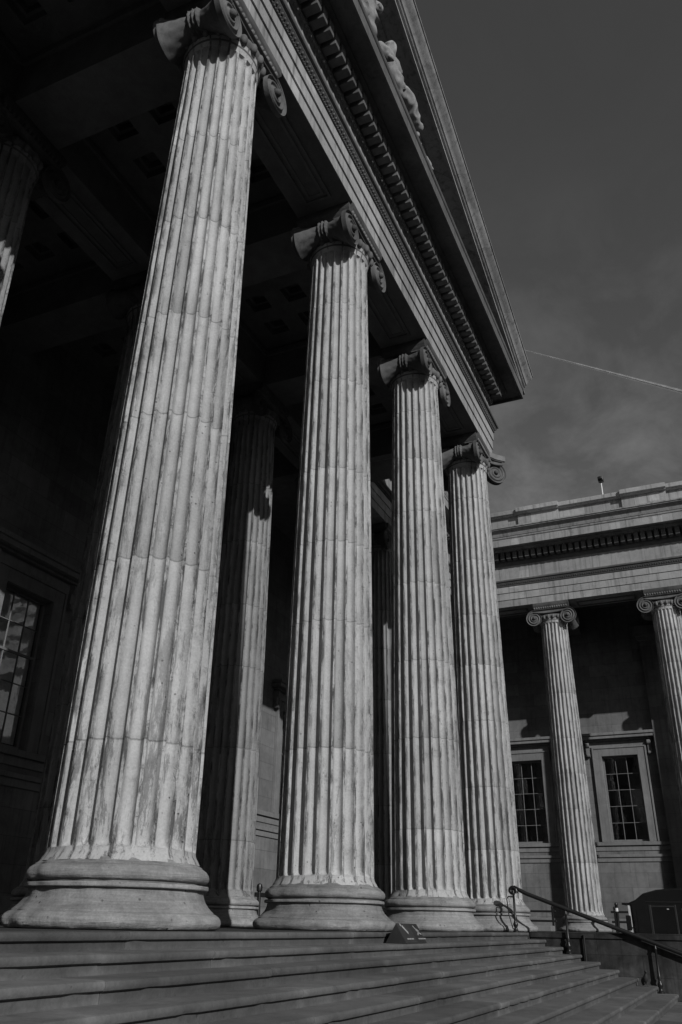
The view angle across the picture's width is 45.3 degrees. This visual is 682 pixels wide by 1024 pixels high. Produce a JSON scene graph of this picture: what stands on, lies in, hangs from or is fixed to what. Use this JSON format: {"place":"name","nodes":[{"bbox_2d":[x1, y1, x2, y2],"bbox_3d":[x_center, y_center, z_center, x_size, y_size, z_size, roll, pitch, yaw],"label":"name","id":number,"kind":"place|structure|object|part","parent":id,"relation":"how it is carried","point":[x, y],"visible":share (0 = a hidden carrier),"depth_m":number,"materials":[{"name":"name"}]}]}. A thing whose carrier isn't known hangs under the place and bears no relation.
{"place":"outdoors","nodes":[
{"label":"outdoors","id":0,"kind":"place"},
{"bbox_2d":[0,924,615,938],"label":"landing paving","id":1,"kind":"structure","parent":0,"point":[220,929],"depth_m":8.64,"materials":[{"name":"grey stone"}]},
{"bbox_2d":[0,91,70,324],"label":"column","id":2,"kind":"structure","parent":1,"relation":"on","point":[33,161],"depth_m":15.63,"materials":[{"name":"stone"}]},
{"bbox_2d":[0,269,147,923],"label":"column","id":3,"kind":"structure","parent":1,"relation":"on","point":[123,300],"depth_m":16.54,"materials":[{"name":"stone"}]},
{"bbox_2d":[0,0,286,930],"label":"column","id":4,"kind":"structure","parent":1,"relation":"on","point":[122,846],"depth_m":9.55,"materials":[{"name":"stone"}]},
{"bbox_2d":[0,338,294,914],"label":"museum wall","id":5,"kind":"structure","parent":1,"relation":"on","point":[55,405],"depth_m":22.50,"materials":[{"name":"stone"}]},
{"bbox_2d":[0,526,79,753],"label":"window","id":6,"kind":"structure","parent":5,"relation":"in","point":[24,564],"depth_m":21.35,"materials":[{"name":"stone"}]},
{"bbox_2d":[0,0,532,496],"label":"portico","id":7,"kind":"structure","parent":5,"relation":"on","point":[92,88],"depth_m":19.44,"materials":[{"name":"stone"}]},
{"bbox_2d":[361,0,382,35],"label":"statue","id":8,"kind":"object","parent":7,"relation":"on","point":[373,8],"visible":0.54,"depth_m":18.32,"materials":[{"name":"stone"}]},
{"bbox_2d":[379,40,423,136],"bbox_3d":[1.430,-10.624,20.264,0.678,2.226,1.954,-18,-32,32],"label":"statue","id":9,"kind":"object","parent":7,"relation":"on","point":[389,49],"visible":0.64,"depth_m":19.91,"materials":[{"name":"stone"}]},
{"bbox_2d":[271,678,285,813],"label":"window","id":10,"kind":"structure","parent":5,"relation":"in","point":[279,685],"depth_m":32.47,"materials":[{"name":"stone"}]},
{"bbox_2d":[196,381,291,927],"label":"column","id":11,"kind":"structure","parent":1,"relation":"on","point":[225,850],"depth_m":20.39,"materials":[{"name":"stone"}]},
{"bbox_2d":[254,883,265,916],"bbox_3d":[-1.810,9.811,20.387,0.253,0.970,1.400,-11,-29,22],"label":"barrier post","id":12,"kind":"object","parent":1,"relation":"on","point":[258,894],"visible":0.56,"depth_m":20.02,"materials":[{"name":"black metal"}]},
{"bbox_2d":[295,469,298,493],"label":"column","id":13,"kind":"structure","parent":1,"relation":"on","point":[296,483],"depth_m":27.67,"materials":[{"name":"stone"}]},
{"bbox_2d":[252,201,394,931],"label":"column","id":14,"kind":"structure","parent":1,"relation":"on","point":[324,880],"depth_m":13.95,"materials":[{"name":"stone"}]},
{"bbox_2d":[371,522,391,914],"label":"column","id":15,"kind":"structure","parent":1,"relation":"on","point":[381,581],"depth_m":29.05,"materials":[{"name":"stone"}]},
{"bbox_2d":[377,338,484,931],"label":"column","id":16,"kind":"structure","parent":1,"relation":"on","point":[429,890],"depth_m":18.24,"materials":[{"name":"stone"}]},
{"bbox_2d":[271,478,681,931],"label":"museum wing","id":17,"kind":"structure","parent":1,"relation":"on","point":[600,562],"depth_m":39.98,"materials":[{"name":"grey stone"}]},
{"bbox_2d":[510,736,557,843],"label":"window","id":18,"kind":"structure","parent":17,"relation":"in","point":[533,786],"depth_m":41.97,"materials":[{"name":"stone"}]},
{"bbox_2d":[597,476,603,493],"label":"roof camera","id":19,"kind":"object","parent":17,"relation":"on","point":[600,479],"visible":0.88,"depth_m":41.49,"materials":[{"name":"black paint"}]},
{"bbox_2d":[581,729,659,841],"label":"window","id":20,"kind":"structure","parent":17,"relation":"in","point":[632,814],"depth_m":40.20,"materials":[{"name":"stone"}]},
{"bbox_2d":[441,431,537,931],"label":"column","id":21,"kind":"structure","parent":1,"relation":"on","point":[471,465],"depth_m":22.62,"materials":[{"name":"stone"}]},
{"bbox_2d":[530,906,556,925],"bbox_3d":[7.599,17.058,34.348,2.880,0.950,0.110,-11,-29,22],"label":"railing","id":22,"kind":"object","parent":1,"relation":"on","point":[552,911],"visible":0.51,"depth_m":33.98,"materials":[{"name":"black metal"}]},
{"bbox_2d":[526,599,613,932],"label":"column","id":23,"kind":"structure","parent":1,"relation":"on","point":[552,622],"depth_m":35.78,"materials":[{"name":"stone"}]},
{"bbox_2d":[614,902,620,932],"bbox_3d":[10.746,15.754,31.774,0.180,1.060,0.180,-11,-29,22],"label":"bollard","id":24,"kind":"object","parent":1,"relation":"on","point":[617,914],"visible":0.88,"depth_m":31.76,"materials":[{"name":"black metal"}]},
{"bbox_2d":[611,907,627,932],"bbox_3d":[12.236,16.192,32.463,2.880,0.950,0.110,-11,-29,22],"label":"railing","id":25,"kind":"object","parent":1,"relation":"on","point":[613,911],"visible":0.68,"depth_m":32.92,"materials":[{"name":"black metal"}]},
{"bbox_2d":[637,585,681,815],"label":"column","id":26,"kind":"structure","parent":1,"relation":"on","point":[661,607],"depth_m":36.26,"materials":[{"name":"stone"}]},
{"bbox_2d":[535,925,554,930],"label":"stone block","id":27,"kind":"structure","parent":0,"point":[546,928],"depth_m":32.53,"materials":[{"name":"grey stone"}]},
{"bbox_2d":[415,0,681,513],"label":"sky","id":28,"kind":"structure","parent":0,"point":[566,115],"materials":[{"name":"grey"}]},
{"label":"forecourt ground","id":29,"kind":"structure","parent":0,"visible":0},
{"bbox_2d":[0,931,681,1023],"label":"entrance steps","id":30,"kind":"structure","parent":29,"relation":"on","point":[173,977],"depth_m":7.79,"materials":[{"name":"stone"}]},
{"bbox_2d":[386,923,426,943],"bbox_3d":[0.959,6.132,11.902,0.327,0.256,0.890,-11,-29,22],"label":"step sign","id":31,"kind":"object","parent":30,"relation":"on","point":[401,933],"visible":1,"depth_m":11.64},
{"bbox_2d":[506,885,681,993],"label":"handrail","id":32,"kind":"object","parent":30,"relation":"on","point":[513,890],"visible":0.98,"depth_m":18.68,"materials":[{"name":"black metal"}]},
{"bbox_2d":[641,970,648,986],"bbox_3d":[6.516,10.003,17.543,0.154,0.303,0.300,3,-27,-3],"label":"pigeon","id":33,"kind":"object","parent":30,"relation":"on","point":[644,979],"visible":1,"depth_m":17.48,"materials":[{"name":"grey"}]},
{"bbox_2d":[530,931,681,1001],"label":"cheek wall","id":34,"kind":"structure","parent":29,"relation":"on","point":[625,955],"depth_m":18.20,"materials":[{"name":"stone"}]},
{"bbox_2d":[583,935,586,961],"bbox_3d":[5.540,9.941,18.540,0.080,0.640,0.052,-11,-29,22],"label":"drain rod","id":35,"kind":"object","parent":34,"relation":"attached to","point":[585,948],"visible":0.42,"depth_m":18.54,"materials":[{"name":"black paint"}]},
{"bbox_2d":[622,888,681,933],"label":"van","id":36,"kind":"object","parent":29,"relation":"on","point":[659,911],"visible":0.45,"depth_m":21.73,"materials":[{"name":"black paint"}]},
{"bbox_3d":[8.355,10.859,21.646,0.960,0.700,0.026,-11,-29,22],"label":"side window","id":37,"kind":"part","parent":36,"relation":"part of","materials":[{"name":"black glass"}]},
{"bbox_3d":[8.527,10.823,21.569,0.695,0.820,0.024,-11,-29,22],"label":"window frame","id":38,"kind":"part","parent":36,"relation":"part of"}
]}

